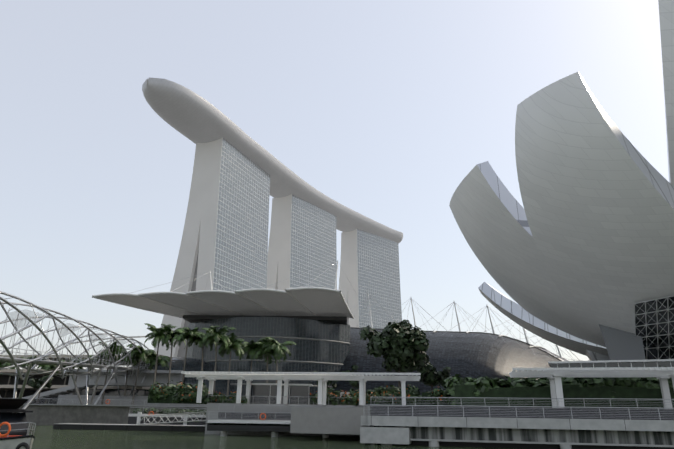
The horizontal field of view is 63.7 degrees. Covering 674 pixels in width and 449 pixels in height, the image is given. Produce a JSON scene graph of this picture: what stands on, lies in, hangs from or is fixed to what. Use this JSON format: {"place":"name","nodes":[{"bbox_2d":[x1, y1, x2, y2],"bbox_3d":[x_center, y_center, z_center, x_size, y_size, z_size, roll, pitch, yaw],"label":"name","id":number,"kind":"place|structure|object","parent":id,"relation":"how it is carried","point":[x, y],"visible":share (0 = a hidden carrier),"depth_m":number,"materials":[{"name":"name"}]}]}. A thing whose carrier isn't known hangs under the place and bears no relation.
{"place":"outdoors","nodes":[
{"label":"outdoors","id":0,"kind":"place"},
{"bbox_2d":[71,336,233,395],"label":"shoppes dome","id":1,"kind":"structure","parent":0,"point":[192,364],"depth_m":172.86,"materials":[{"name":"grey glass"}]},
{"bbox_2d":[17,404,328,437],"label":"quay","id":2,"kind":"structure","parent":0,"point":[48,414],"depth_m":111.13,"materials":[{"name":"concrete"}]},
{"bbox_2d":[23,398,290,419],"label":"quay railing","id":3,"kind":"object","parent":2,"relation":"on","point":[124,401],"visible":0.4,"depth_m":99.31,"materials":[{"name":"silver metal"}]},
{"bbox_2d":[105,399,265,419],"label":"life buoys","id":4,"kind":"object","parent":2,"relation":"on","point":[153,412],"visible":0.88,"depth_m":73.84,"materials":[{"name":"orange plastic"}]},
{"bbox_2d":[205,383,375,436],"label":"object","id":5,"kind":"object","parent":2,"relation":"on","point":[302,391],"visible":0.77,"depth_m":80.76,"materials":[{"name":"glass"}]},
{"bbox_2d":[208,395,374,412],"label":"terrace railing","id":6,"kind":"object","parent":5,"relation":"on","point":[280,410],"visible":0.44,"depth_m":80.78,"materials":[{"name":"silver metal"}]},
{"bbox_2d":[181,371,420,405],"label":"pergola","id":7,"kind":"object","parent":5,"relation":"on","point":[320,377],"visible":1,"depth_m":77.85,"materials":[{"name":"white paint"}]},
{"bbox_2d":[57,315,349,405],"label":"building","id":8,"kind":"structure","parent":0,"point":[322,343],"depth_m":179.67,"materials":[{"name":"grey glass"}]},
{"bbox_2d":[92,287,353,318],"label":"canopy roof","id":9,"kind":"structure","parent":8,"relation":"on","point":[309,301],"depth_m":173.80,"materials":[{"name":"grey metal"}]},
{"bbox_2d":[28,425,530,448],"bbox_3d":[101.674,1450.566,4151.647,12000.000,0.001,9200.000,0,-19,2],"label":"water","id":10,"kind":"structure","parent":0,"point":[48,437],"depth_m":59.78,"materials":[{"name":"green liquid"}]},
{"bbox_2d":[0,398,35,448],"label":"boat","id":11,"kind":"object","parent":10,"relation":"on","point":[18,433],"visible":1,"depth_m":34.84,"materials":[{"name":"black"}]},
{"bbox_2d":[0,422,10,436],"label":"boat lifebuoys","id":12,"kind":"object","parent":11,"relation":"attached to","point":[9,430],"visible":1,"depth_m":32.49,"materials":[{"name":"orange plastic"}]},
{"bbox_2d":[16,442,29,448],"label":"tire fender","id":13,"kind":"object","parent":11,"relation":"attached to","point":[25,445],"visible":0.92,"depth_m":32.00,"materials":[{"name":"black rubber"}]},
{"bbox_2d":[0,291,149,412],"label":"pedestrian bridge","id":14,"kind":"structure","parent":10,"relation":"in","point":[16,363],"depth_m":92.85,"materials":[{"name":"silver metal"}]},
{"bbox_2d":[53,423,204,431],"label":"pontoon","id":15,"kind":"object","parent":10,"relation":"on","point":[131,427],"visible":0.56,"depth_m":89.98,"materials":[{"name":"black concrete"}]},
{"bbox_2d":[137,412,206,424],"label":"gangway","id":16,"kind":"object","parent":15,"relation":"on","point":[177,414],"visible":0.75,"depth_m":89.20,"materials":[{"name":"white paint"}]},
{"bbox_2d":[334,327,568,395],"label":"domed building","id":17,"kind":"structure","parent":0,"point":[474,354],"depth_m":180.38,"materials":[{"name":"grey metal"}]},
{"bbox_2d":[290,406,673,448],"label":"promenade","id":18,"kind":"structure","parent":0,"point":[482,428],"depth_m":57.04,"materials":[{"name":"concrete"}]},
{"bbox_2d":[132,365,673,414],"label":"hedges","id":19,"kind":"object","parent":18,"relation":"on","point":[614,390],"visible":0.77,"depth_m":71.77,"materials":[{"name":"green plant"}]},
{"bbox_2d":[364,397,673,419],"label":"promenade railing","id":20,"kind":"object","parent":18,"relation":"on","point":[489,409],"visible":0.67,"depth_m":58.07,"materials":[{"name":"silver metal"}]},
{"bbox_2d":[449,0,673,367],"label":"museum building","id":21,"kind":"structure","parent":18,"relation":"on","point":[575,253],"depth_m":98.78,"materials":[{"name":"white concrete"}]},
{"bbox_2d":[509,367,673,407],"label":"pergola","id":22,"kind":"object","parent":18,"relation":"on","point":[663,375],"visible":0.98,"depth_m":63.75,"materials":[{"name":"white paint"}]},
{"label":"ground","id":23,"kind":"structure","parent":0,"visible":0},
{"bbox_2d":[0,355,184,403],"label":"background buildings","id":24,"kind":"structure","parent":23,"relation":"on","point":[58,387],"depth_m":164.09,"materials":[{"name":"black"}]},
{"bbox_2d":[0,323,296,404],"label":"palms","id":25,"kind":"object","parent":23,"relation":"on","point":[265,349],"visible":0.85,"depth_m":137.00,"materials":[{"name":"green plant"}]},
{"bbox_2d":[154,138,269,356],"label":"hotel tower","id":26,"kind":"structure","parent":23,"relation":"on","point":[224,240],"depth_m":385.27,"materials":[{"name":"concrete"}]},
{"bbox_2d":[28,319,450,403],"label":"trees","id":27,"kind":"object","parent":23,"relation":"on","point":[401,347],"visible":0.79,"depth_m":124.27,"materials":[{"name":"green plant"}]},
{"bbox_2d":[267,194,336,290],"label":"hotel tower","id":28,"kind":"structure","parent":23,"relation":"on","point":[302,238],"depth_m":490.14,"materials":[{"name":"concrete"}]},
{"bbox_2d":[131,260,588,360],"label":"roof masts and cables","id":29,"kind":"object","parent":23,"relation":"on","point":[492,328],"visible":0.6,"depth_m":199.81,"materials":[{"name":"white metal"}]},
{"bbox_2d":[338,229,401,328],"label":"hotel tower","id":30,"kind":"structure","parent":23,"relation":"on","point":[369,263],"depth_m":578.35,"materials":[{"name":"concrete"}]},
{"bbox_2d":[142,77,402,243],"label":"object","id":31,"kind":"structure","parent":30,"relation":"on","point":[192,116],"depth_m":397.03,"materials":[{"name":"concrete"}]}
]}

